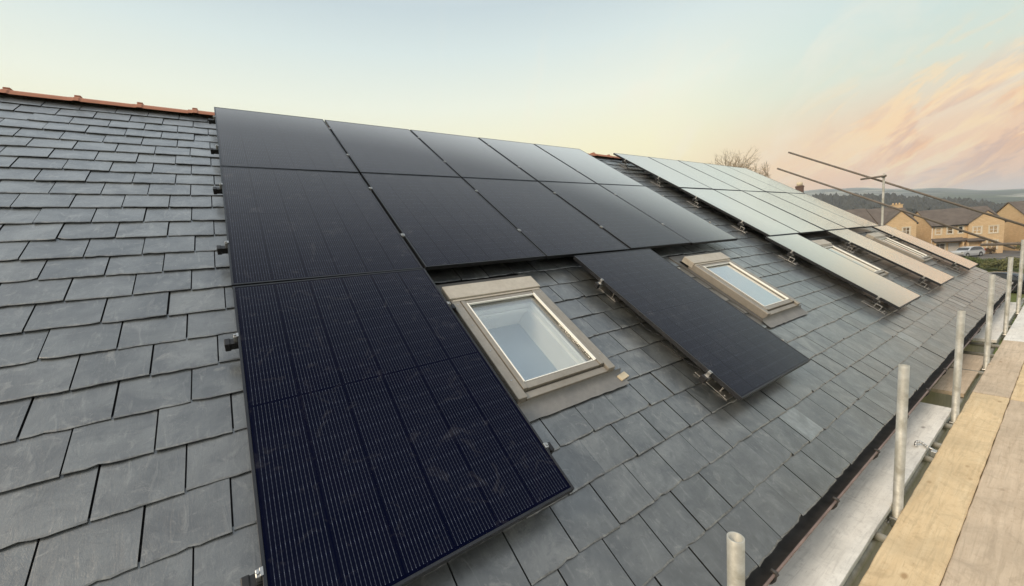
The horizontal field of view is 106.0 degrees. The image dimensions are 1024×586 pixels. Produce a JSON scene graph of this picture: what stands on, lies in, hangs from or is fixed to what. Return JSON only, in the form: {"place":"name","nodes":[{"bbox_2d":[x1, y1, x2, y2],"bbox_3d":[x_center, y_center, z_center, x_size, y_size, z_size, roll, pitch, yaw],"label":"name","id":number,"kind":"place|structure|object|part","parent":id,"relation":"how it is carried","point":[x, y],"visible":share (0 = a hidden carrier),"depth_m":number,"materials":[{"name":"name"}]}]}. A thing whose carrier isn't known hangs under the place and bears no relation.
{"place":"outdoors","nodes":[
{"label":"outdoors","id":0,"kind":"place"},
{"bbox_2d":[0,0,1023,190],"label":"sky","id":1,"kind":"structure","parent":0,"point":[920,94],"materials":[{"name":"blue"}]},
{"bbox_2d":[804,188,1023,353],"bbox_3d":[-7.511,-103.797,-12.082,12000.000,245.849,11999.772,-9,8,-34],"label":"ground","id":2,"kind":"structure","parent":0,"point":[1003,196],"depth_m":1240.47,"materials":[{"name":"green plant"}]},
{"bbox_2d":[0,87,1017,585],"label":"slate roofed house","id":3,"kind":"structure","parent":2,"relation":"on","point":[124,451],"depth_m":2.20,"materials":[{"name":"stone"}]},
{"bbox_2d":[224,301,455,351],"bbox_3d":[-0.882,0.207,2.225,1.248,0.139,0.270,-9,41,-34],"label":"mounting rail","id":4,"kind":"object","parent":3,"relation":"attached to","point":[230,344],"visible":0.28,"depth_m":1.90,"materials":[{"name":"black metal"}]},
{"bbox_2d":[232,268,573,585],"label":"solar panel","id":5,"kind":"object","parent":4,"relation":"attached to","point":[394,438],"visible":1,"depth_m":1.68,"materials":[{"name":"black glass"}]},
{"bbox_2d":[240,442,553,585],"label":"mounting rail","id":6,"kind":"object","parent":3,"relation":"attached to","point":[255,578],"visible":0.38,"depth_m":1.20,"materials":[{"name":"silver metal"}]},
{"bbox_2d":[208,116,591,155],"bbox_3d":[-0.841,-2.191,5.775,5.874,0.141,0.270,-9,41,-34],"label":"mounting rail","id":7,"kind":"object","parent":3,"relation":"attached to","point":[211,121],"visible":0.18,"depth_m":4.17,"materials":[{"name":"black metal"}]},
{"bbox_2d":[214,107,358,172],"bbox_3d":[-2.481,-1.663,4.168,1.134,0.034,1.762,-9,41,-34],"label":"solar panel","id":8,"kind":"object","parent":7,"relation":"attached to","point":[249,139],"visible":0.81,"depth_m":4.03,"materials":[{"name":"black glass"}]},
{"bbox_2d":[325,120,459,177],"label":"solar panel","id":9,"kind":"object","parent":7,"relation":"attached to","point":[379,149],"visible":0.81,"depth_m":4.68,"materials":[{"name":"black glass"}]},
{"bbox_2d":[534,144,643,185],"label":"solar panel","id":10,"kind":"object","parent":7,"relation":"attached to","point":[594,169],"visible":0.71,"depth_m":6.65,"materials":[{"name":"black glass"}]},
{"bbox_2d":[210,145,625,174],"bbox_3d":[-0.373,-1.659,5.204,5.874,0.141,0.270,-9,41,-34],"label":"mounting rail","id":11,"kind":"object","parent":3,"relation":"attached to","point":[214,150],"visible":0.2,"depth_m":3.59,"materials":[{"name":"black metal"}]},
{"bbox_2d":[410,130,536,180],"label":"solar panel","id":12,"kind":"object","parent":11,"relation":"attached to","point":[467,157],"visible":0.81,"depth_m":5.34,"materials":[{"name":"black glass"}]},
{"bbox_2d":[478,137,596,183],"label":"solar panel","id":13,"kind":"object","parent":11,"relation":"attached to","point":[537,163],"visible":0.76,"depth_m":5.99,"materials":[{"name":"black glass"}]},
{"bbox_2d":[213,183,663,195],"bbox_3d":[0.079,-1.144,4.651,5.874,0.141,0.270,-9,41,-34],"label":"mounting rail","id":14,"kind":"object","parent":3,"relation":"attached to","point":[217,190],"visible":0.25,"depth_m":3.04,"materials":[{"name":"black metal"}]},
{"bbox_2d":[217,222,710,254],"bbox_3d":[0.547,-0.612,4.080,5.874,0.141,0.270,-9,41,-34],"label":"mounting rail","id":15,"kind":"object","parent":3,"relation":"attached to","point":[221,250],"visible":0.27,"depth_m":2.47,"materials":[{"name":"black metal"}]},
{"bbox_2d":[220,166,422,286],"bbox_3d":[-1.567,-0.617,3.049,1.134,0.034,1.762,-8,41,-34],"label":"solar panel","id":16,"kind":"object","parent":15,"relation":"attached to","point":[283,225],"visible":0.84,"depth_m":2.87,"materials":[{"name":"black glass"}]},
{"bbox_2d":[361,173,545,269],"bbox_3d":[-0.618,-0.763,3.691,1.134,0.032,1.762,-9,41,-34],"label":"solar panel","id":17,"kind":"object","parent":15,"relation":"attached to","point":[445,222],"visible":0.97,"depth_m":3.52,"materials":[{"name":"black glass"}]},
{"bbox_2d":[462,178,629,258],"bbox_3d":[0.329,-0.903,4.333,1.134,0.033,1.762,-8,41,-34],"label":"solar panel","id":18,"kind":"object","parent":15,"relation":"attached to","point":[548,223],"visible":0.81,"depth_m":4.19,"materials":[{"name":"black glass"}]},
{"bbox_2d":[539,181,691,249],"bbox_3d":[1.279,-1.051,4.976,1.134,0.035,1.762,-9,41,-34],"label":"solar panel","id":19,"kind":"object","parent":15,"relation":"attached to","point":[628,225],"visible":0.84,"depth_m":4.84,"materials":[{"name":"black glass"}]},
{"bbox_2d":[599,184,737,244],"bbox_3d":[2.227,-1.192,5.620,1.134,0.034,1.762,-9,41,-34],"label":"solar panel","id":20,"kind":"object","parent":15,"relation":"attached to","point":[694,229],"visible":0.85,"depth_m":5.51,"materials":[{"name":"black glass"}]},
{"bbox_2d":[436,275,628,421],"bbox_3d":[0.043,0.348,2.729,0.920,0.366,1.291,-9,41,-34],"label":"roof window","id":21,"kind":"structure","parent":3,"relation":"in","point":[545,362],"depth_m":2.74,"materials":[{"name":"beige metal"}]},
{"bbox_2d":[617,372,628,380],"bbox_3d":[0.738,0.553,2.567,0.044,0.012,0.100,40,31,29],"label":"timber offcut","id":22,"kind":"object","parent":3,"relation":"on","point":[622,376],"visible":1,"depth_m":2.56,"materials":[{"name":"beige wood"}]},
{"bbox_2d":[594,267,679,301],"bbox_3d":[1.254,-0.116,3.672,1.248,0.139,0.270,-9,41,-34],"label":"mounting rail","id":23,"kind":"object","parent":3,"relation":"attached to","point":[602,287],"visible":0.34,"depth_m":3.39,"materials":[{"name":"metal"}]},
{"bbox_2d":[573,249,810,401],"bbox_3d":[1.494,0.109,3.367,1.134,0.032,1.762,-9,41,-34],"label":"solar panel","id":24,"kind":"object","parent":23,"relation":"attached to","point":[740,355],"visible":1,"depth_m":3.19,"materials":[{"name":"black glass"}]},
{"bbox_2d":[609,290,702,370],"bbox_3d":[1.082,0.246,3.033,0.031,0.561,0.858,-9,8,-34],"label":"electric cable","id":25,"kind":"object","parent":24,"relation":"hanging from","point":[657,334],"visible":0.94,"depth_m":2.98,"materials":[{"name":"black rubber"}]},
{"bbox_2d":[618,159,715,168],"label":"mounting rail","id":26,"kind":"object","parent":3,"relation":"attached to","point":[624,162],"visible":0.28,"depth_m":7.92,"materials":[{"name":"metal"}]},
{"bbox_2d":[650,177,722,186],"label":"mounting rail","id":27,"kind":"object","parent":3,"relation":"attached to","point":[657,180],"visible":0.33,"depth_m":7.35,"materials":[{"name":"metal"}]},
{"bbox_2d":[613,153,711,188],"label":"solar panel","id":28,"kind":"object","parent":27,"relation":"attached to","point":[672,177],"visible":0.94,"depth_m":7.81,"materials":[{"name":"black glass"}]},
{"bbox_2d":[649,157,740,190],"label":"solar panel","id":29,"kind":"object","parent":27,"relation":"attached to","point":[713,183],"visible":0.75,"depth_m":8.49,"materials":[{"name":"black glass"}]},
{"bbox_2d":[678,160,764,191],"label":"solar panel","id":30,"kind":"object","parent":27,"relation":"attached to","point":[724,177],"visible":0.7,"depth_m":9.15,"materials":[{"name":"black glass"}]},
{"bbox_2d":[704,163,786,192],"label":"solar panel","id":31,"kind":"object","parent":27,"relation":"attached to","point":[759,184],"visible":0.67,"depth_m":9.78,"materials":[{"name":"black glass"}]},
{"bbox_2d":[728,166,804,193],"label":"solar panel","id":32,"kind":"object","parent":27,"relation":"attached to","point":[769,181],"visible":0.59,"depth_m":10.46,"materials":[{"name":"black glass"}]},
{"bbox_2d":[687,196,758,207],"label":"mounting rail","id":33,"kind":"object","parent":3,"relation":"attached to","point":[695,199],"visible":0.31,"depth_m":6.80,"materials":[{"name":"metal"}]},
{"bbox_2d":[668,252,808,327],"bbox_3d":[2.498,-0.024,4.394,0.920,0.366,1.289,-9,41,-34],"label":"roof window","id":34,"kind":"structure","parent":3,"relation":"in","point":[771,306],"depth_m":4.20,"materials":[{"name":"beige metal"}]},
{"bbox_2d":[695,339,783,399],"bbox_3d":[1.829,0.539,2.969,1.248,0.139,0.270,-9,41,-34],"label":"mounting rail","id":35,"kind":"object","parent":3,"relation":"attached to","point":[704,377],"visible":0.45,"depth_m":2.70,"materials":[{"name":"metal"}]},
{"bbox_2d":[731,216,842,232],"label":"mounting rail","id":36,"kind":"object","parent":3,"relation":"attached to","point":[740,224],"visible":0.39,"depth_m":6.23,"materials":[{"name":"metal"}]},
{"bbox_2d":[679,188,799,235],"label":"solar panel","id":37,"kind":"object","parent":36,"relation":"attached to","point":[752,218],"visible":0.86,"depth_m":6.68,"materials":[{"name":"black glass"}]},
{"bbox_2d":[715,190,824,233],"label":"solar panel","id":38,"kind":"object","parent":36,"relation":"attached to","point":[801,226],"visible":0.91,"depth_m":7.36,"materials":[{"name":"black glass"}]},
{"bbox_2d":[743,191,846,231],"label":"solar panel","id":39,"kind":"object","parent":36,"relation":"attached to","point":[803,214],"visible":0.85,"depth_m":8.00,"materials":[{"name":"black glass"}]},
{"bbox_2d":[767,192,864,228],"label":"solar panel","id":40,"kind":"object","parent":36,"relation":"attached to","point":[824,213],"visible":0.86,"depth_m":8.65,"materials":[{"name":"black glass"}]},
{"bbox_2d":[789,193,879,227],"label":"solar panel","id":41,"kind":"object","parent":36,"relation":"attached to","point":[838,211],"visible":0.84,"depth_m":9.32,"materials":[{"name":"black glass"}]},
{"bbox_2d":[778,250,798,264],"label":"mounting rail","id":42,"kind":"object","parent":3,"relation":"attached to","point":[790,254],"visible":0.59,"depth_m":5.55,"materials":[{"name":"metal"}]},
{"bbox_2d":[765,234,920,309],"bbox_3d":[4.739,-0.392,5.581,1.134,0.032,1.762,-9,41,-34],"label":"solar panel","id":43,"kind":"object","parent":42,"relation":"attached to","point":[886,290],"visible":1,"depth_m":5.45,"materials":[{"name":"black glass"}]},
{"bbox_2d":[798,257,872,297],"bbox_3d":[4.350,-0.235,5.243,0.031,0.550,0.842,-9,8,-34],"label":"electric cable","id":44,"kind":"object","parent":43,"relation":"hanging from","point":[834,279],"visible":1,"depth_m":5.24,"materials":[{"name":"black rubber"}]},
{"bbox_2d":[839,242,854,252],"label":"mounting rail","id":45,"kind":"object","parent":3,"relation":"attached to","point":[848,245],"visible":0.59,"depth_m":6.94,"materials":[{"name":"metal"}]},
{"bbox_2d":[826,229,954,285],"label":"solar panel","id":46,"kind":"object","parent":45,"relation":"attached to","point":[911,265],"visible":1,"depth_m":6.84,"materials":[{"name":"black glass"}]},
{"bbox_2d":[811,239,894,280],"bbox_3d":[5.349,-0.455,6.325,0.920,0.366,1.289,-9,41,-34],"label":"roof window","id":47,"kind":"structure","parent":3,"relation":"in","point":[822,242],"depth_m":6.33,"materials":[{"name":"beige metal"}]},
{"bbox_2d":[862,286,903,313],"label":"mounting rail","id":48,"kind":"object","parent":3,"relation":"attached to","point":[875,300],"visible":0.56,"depth_m":4.85,"materials":[{"name":"metal"}]},
{"bbox_2d":[860,232,936,265],"bbox_3d":[8.036,-0.861,8.144,0.920,0.366,1.292,-9,41,-34],"label":"roof window","id":49,"kind":"structure","parent":3,"relation":"in","point":[878,237],"depth_m":7.98,"materials":[{"name":"beige metal"}]},
{"bbox_2d":[909,276,929,289],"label":"mounting rail","id":50,"kind":"object","parent":3,"relation":"attached to","point":[922,279],"visible":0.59,"depth_m":6.23,"materials":[{"name":"metal"}]},
{"bbox_2d":[944,262,960,272],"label":"mounting rail","id":51,"kind":"object","parent":3,"relation":"attached to","point":[954,264],"visible":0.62,"depth_m":7.80,"materials":[{"name":"metal"}]},
{"bbox_2d":[872,225,977,269],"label":"solar panel","id":52,"kind":"object","parent":51,"relation":"attached to","point":[963,262],"visible":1,"depth_m":8.43,"materials":[{"name":"black glass"}]},
{"bbox_2d":[715,148,744,166],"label":"bare tree","id":53,"kind":"object","parent":2,"relation":"on","point":[728,164],"visible":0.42,"depth_m":52.08,"materials":[{"name":"brown plant"}]},
{"bbox_2d":[727,531,744,585],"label":"scaffold standard","id":54,"kind":"object","parent":2,"relation":"on","point":[735,558],"visible":1,"depth_m":1.16,"materials":[{"name":"silver metal"}]},
{"bbox_2d":[733,149,769,177],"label":"bare tree","id":55,"kind":"object","parent":2,"relation":"on","point":[753,168],"visible":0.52,"depth_m":49.18,"materials":[{"name":"brown plant"}]},
{"bbox_2d":[795,182,803,192],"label":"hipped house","id":56,"kind":"structure","parent":2,"relation":"on","point":[799,186],"depth_m":35.11,"materials":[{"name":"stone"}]},
{"bbox_2d":[881,173,884,225],"bbox_3d":[9.946,0.804,10.484,0.070,7.884,0.070,-9,8,-34],"label":"scaffold standard","id":57,"kind":"object","parent":2,"relation":"on","point":[883,193],"visible":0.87,"depth_m":10.09,"materials":[{"name":"silver metal"}]},
{"bbox_2d":[860,175,886,179],"bbox_3d":[9.520,-3.042,10.171,0.048,0.048,0.510,-9,8,-34],"label":"scaffold transom","id":58,"kind":"object","parent":57,"relation":"attached to","point":[873,177],"visible":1,"depth_m":10.15,"materials":[{"name":"silver metal"}]},
{"bbox_2d":[777,168,1015,249],"bbox_3d":[9.599,-2.410,10.181,0.048,2.696,4.640,-9,8,-34],"label":"guard rail","id":59,"kind":"object","parent":57,"relation":"attached to","point":[931,220],"visible":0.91,"depth_m":9.81,"materials":[{"name":"silver metal"}]},
{"bbox_2d":[788,152,1023,225],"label":"guard rail","id":60,"kind":"object","parent":57,"relation":"attached to","point":[956,204],"visible":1,"depth_m":9.58,"materials":[{"name":"silver metal"}]},
{"bbox_2d":[886,364,909,528],"bbox_3d":[2.513,3.303,2.599,0.150,5.810,0.150,-9,8,-34],"label":"scaffold standard","id":61,"kind":"object","parent":2,"relation":"on","point":[900,436],"visible":0.74,"depth_m":2.31,"materials":[{"name":"silver metal"}]},
{"bbox_2d":[843,298,1023,585],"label":"scaffold ledger","id":62,"kind":"object","parent":61,"relation":"attached to","point":[860,564],"visible":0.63,"depth_m":2.59,"materials":[{"name":"grey metal"}]},
{"bbox_2d":[972,302,1015,342],"bbox_3d":[8.223,0.431,6.504,3.800,0.039,0.228,-9,8,-34],"label":"scaffold board","id":63,"kind":"object","parent":62,"relation":"on","point":[997,324],"visible":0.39,"depth_m":6.10,"materials":[{"name":"grey wood"}]},
{"bbox_2d":[858,392,1009,585],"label":"scaffold board","id":64,"kind":"object","parent":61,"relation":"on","point":[917,547],"visible":0.91,"depth_m":2.34,"materials":[{"name":"beige wood"}]},
{"bbox_2d":[812,192,1014,215],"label":"distant wood","id":65,"kind":"object","parent":2,"relation":"on","point":[912,204],"visible":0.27,"depth_m":430.21,"materials":[{"name":"green plant"}]},
{"bbox_2d":[948,310,965,423],"bbox_3d":[4.074,3.050,3.652,0.150,5.845,0.150,-9,8,-34],"label":"scaffold standard","id":66,"kind":"object","parent":2,"relation":"on","point":[958,361],"visible":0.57,"depth_m":3.36,"materials":[{"name":"silver metal"}]},
{"bbox_2d":[963,256,996,267],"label":"bush","id":67,"kind":"object","parent":2,"relation":"on","point":[975,259],"visible":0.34,"depth_m":46.52,"materials":[{"name":"green plant"}]},
{"bbox_2d":[981,275,995,370],"bbox_3d":[5.721,2.743,4.764,0.150,5.960,0.150,-9,8,-34],"label":"scaffold standard","id":68,"kind":"object","parent":2,"relation":"on","point":[989,320],"visible":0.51,"depth_m":4.47,"materials":[{"name":"silver metal"}]},
{"bbox_2d":[979,256,1019,270],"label":"bush","id":69,"kind":"object","parent":2,"relation":"on","point":[1000,264],"visible":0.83,"depth_m":44.27,"materials":[{"name":"green plant"}]},
{"bbox_2d":[989,271,1023,293],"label":"parked car","id":70,"kind":"object","parent":2,"relation":"on","point":[1003,274],"visible":0.03,"depth_m":31.75,"materials":[{"name":"grey paint"}]},
{"bbox_3d":[40.829,-1.387,32.549,0.157,0.490,2.800,-6,7,-13],"label":"side window","id":71,"kind":"part","parent":70,"relation":"part of","materials":[{"name":"black glass"}]},
{"bbox_2d":[1001,257,1013,340],"bbox_3d":[7.530,2.449,6.000,0.150,6.000,0.150,-9,8,-34],"label":"scaffold standard","id":72,"kind":"object","parent":2,"relation":"on","point":[1008,296],"visible":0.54,"depth_m":5.71,"materials":[{"name":"silver metal"}]},
{"bbox_2d":[1003,305,1023,341],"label":"scaffold board","id":73,"kind":"object","parent":72,"relation":"on","point":[1015,332],"visible":0.97,"depth_m":5.70,"materials":[{"name":"grey wood"}]},
{"bbox_2d":[1009,240,1023,401],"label":"scaffold standard","id":74,"kind":"object","parent":2,"relation":"on","point":[1020,281],"visible":0.36,"depth_m":6.85,"materials":[{"name":"silver metal"}]},
{"bbox_2d":[980,242,1020,245],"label":"guard rail","id":75,"kind":"object","parent":74,"relation":"attached to","point":[998,244],"visible":1,"depth_m":7.03,"materials":[{"name":"silver metal"}]},
{"bbox_2d":[961,250,1019,257],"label":"driveway","id":76,"kind":"structure","parent":0,"point":[1008,253],"depth_m":61.97,"materials":[{"name":"grey asphalt"}]},
{"bbox_2d":[845,208,876,223],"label":"stone house","id":77,"kind":"structure","parent":76,"relation":"on","point":[864,214],"depth_m":70.34,"materials":[{"name":"stone"}]},
{"bbox_2d":[866,203,918,236],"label":"stone house","id":78,"kind":"structure","parent":76,"relation":"on","point":[904,222],"depth_m":66.22,"materials":[{"name":"stone"}]},
{"bbox_2d":[901,226,910,234],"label":"window","id":79,"kind":"structure","parent":78,"relation":"in","point":[907,227],"depth_m":65.73,"materials":[{"name":"beige stone"}]},
{"bbox_2d":[913,206,1006,253],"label":"stone house","id":80,"kind":"structure","parent":76,"relation":"on","point":[951,239],"depth_m":66.39,"materials":[{"name":"stone"}]},
{"bbox_2d":[934,227,942,235],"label":"window","id":81,"kind":"structure","parent":80,"relation":"in","point":[935,230],"depth_m":67.00,"materials":[{"name":"beige stone"}]},
{"bbox_2d":[936,242,946,249],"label":"window","id":82,"kind":"structure","parent":80,"relation":"in","point":[944,246],"depth_m":67.06,"materials":[{"name":"beige glass"}]},
{"bbox_2d":[946,226,953,234],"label":"window","id":83,"kind":"structure","parent":80,"relation":"in","point":[947,228],"depth_m":66.53,"materials":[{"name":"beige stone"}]},
{"bbox_2d":[948,243,958,251],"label":"garage door","id":84,"kind":"structure","parent":80,"relation":"in","point":[951,246],"depth_m":66.58,"materials":[{"name":"paint"}]},
{"bbox_2d":[957,225,964,233],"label":"window","id":85,"kind":"structure","parent":80,"relation":"in","point":[962,227],"depth_m":65.95,"materials":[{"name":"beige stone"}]},
{"bbox_2d":[972,226,982,233],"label":"window","id":86,"kind":"structure","parent":80,"relation":"in","point":[972,226],"depth_m":64.98,"materials":[{"name":"beige stone"}]},
{"bbox_2d":[985,239,998,249],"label":"window","id":87,"kind":"structure","parent":80,"relation":"in","point":[996,247],"depth_m":64.56,"materials":[{"name":"beige stone"}]},
{"bbox_2d":[988,224,999,233],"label":"window","id":88,"kind":"structure","parent":80,"relation":"in","point":[989,226],"depth_m":64.33,"materials":[{"name":"beige stone"}]},
{"bbox_2d":[950,246,985,256],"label":"parked car","id":89,"kind":"object","parent":76,"relation":"on","point":[964,251],"visible":0.77,"depth_m":61.72,"materials":[{"name":"silver metal"}]},
{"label":"side window","id":90,"kind":"part","parent":89,"relation":"part of","materials":[{"name":"black glass"}]},
{"bbox_2d":[996,201,1023,250],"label":"stone house","id":91,"kind":"structure","parent":76,"relation":"on","point":[1013,211],"depth_m":66.96,"materials":[{"name":"stone"}]},
{"bbox_2d":[985,247,995,253],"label":"bush","id":92,"kind":"object","parent":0,"point":[991,250],"visible":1,"depth_m":63.97,"materials":[{"name":"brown plant"}]},
{"label":"road","id":93,"kind":"structure","parent":0,"visible":0},
{"bbox_2d":[978,256,1019,258],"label":"kerb","id":94,"kind":"structure","parent":93,"relation":"on","point":[999,257],"depth_m":57.52,"materials":[{"name":"grey concrete"}]},
{"bbox_3d":[4.761,1.219,2.625,16.600,0.048,0.048,-9,8,-34],"label":"scaffold ledger","id":95,"kind":"object","parent":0,"visible":0},
{"bbox_2d":[872,532,886,542],"bbox_3d":[2.405,1.433,1.803,0.048,0.048,1.490,-9,8,-34],"label":"scaffold transom","id":96,"kind":"object","parent":95,"relation":"on","point":[880,537],"visible":0.2,"depth_m":2.21,"materials":[{"name":"silver metal"}]},
{"bbox_2d":[941,400,1023,585],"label":"scaffold board","id":97,"kind":"object","parent":96,"relation":"on","point":[988,549],"visible":1,"depth_m":2.19,"materials":[{"name":"beige wood"}]},
{"bbox_2d":[922,455,933,462],"bbox_3d":[3.423,1.279,2.493,0.048,0.048,1.490,-9,8,-34],"label":"scaffold transom","id":98,"kind":"object","parent":95,"relation":"on","point":[928,459],"visible":0.2,"depth_m":2.90,"materials":[{"name":"grey metal"}]},
{"bbox_2d":[931,442,941,448],"bbox_3d":[3.670,1.242,2.660,0.048,0.048,1.490,-9,8,-34],"label":"scaffold transom","id":99,"kind":"object","parent":95,"relation":"on","point":[936,445],"visible":0.2,"depth_m":3.06,"materials":[{"name":"grey metal"}]},
{"bbox_2d":[768,402,950,585],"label":"scaffold board","id":100,"kind":"object","parent":99,"relation":"on","point":[830,551],"visible":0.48,"depth_m":2.30,"materials":[{"name":"silver metal"}]},
{"bbox_2d":[914,440,937,456],"bbox_3d":[3.137,1.176,2.926,0.071,0.080,0.124,-9,8,-34],"label":"coupler clip","id":101,"kind":"object","parent":99,"relation":"attached to","point":[933,452],"visible":0.93,"depth_m":2.91,"materials":[{"name":"metal"}]},
{"bbox_2d":[943,423,952,429],"bbox_3d":[4.064,1.182,2.928,0.048,0.048,1.490,-9,8,-34],"label":"scaffold transom","id":102,"kind":"object","parent":95,"relation":"on","point":[947,426],"visible":0.2,"depth_m":3.33,"materials":[{"name":"grey metal"}]},
{"bbox_2d":[949,367,983,374],"bbox_3d":[5.641,0.944,3.996,0.048,0.048,1.490,-9,8,-34],"label":"scaffold transom","id":103,"kind":"object","parent":95,"relation":"on","point":[980,372],"visible":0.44,"depth_m":4.41,"materials":[{"name":"grey metal"}]},
{"bbox_2d":[931,354,982,396],"bbox_3d":[5.214,0.920,4.469,1.770,0.040,0.228,-8,8,-34],"label":"scaffold board","id":104,"kind":"object","parent":103,"relation":"on","point":[943,384],"visible":0.66,"depth_m":4.30,"materials":[{"name":"beige wood"}]},
{"bbox_2d":[963,351,993,357],"bbox_3d":[6.405,0.828,4.514,0.048,0.048,1.490,-9,8,-34],"label":"scaffold transom","id":105,"kind":"object","parent":95,"relation":"on","point":[975,353],"visible":0.25,"depth_m":5.02,"materials":[{"name":"grey metal"}]},
{"bbox_2d":[972,340,1023,400],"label":"scaffold board","id":106,"kind":"object","parent":105,"relation":"on","point":[1000,376],"visible":0.94,"depth_m":4.25,"materials":[{"name":"beige wood"}]},
{"bbox_2d":[1010,364,1023,401],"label":"scaffold board","id":107,"kind":"object","parent":105,"relation":"on","point":[1017,393],"visible":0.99,"depth_m":3.80,"materials":[{"name":"beige wood"}]},
{"bbox_2d":[969,342,999,347],"bbox_3d":[6.898,0.754,4.848,0.048,0.048,1.490,-9,8,-34],"label":"scaffold transom","id":108,"kind":"object","parent":95,"relation":"on","point":[982,344],"visible":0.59,"depth_m":5.36,"materials":[{"name":"grey metal"}]}
]}

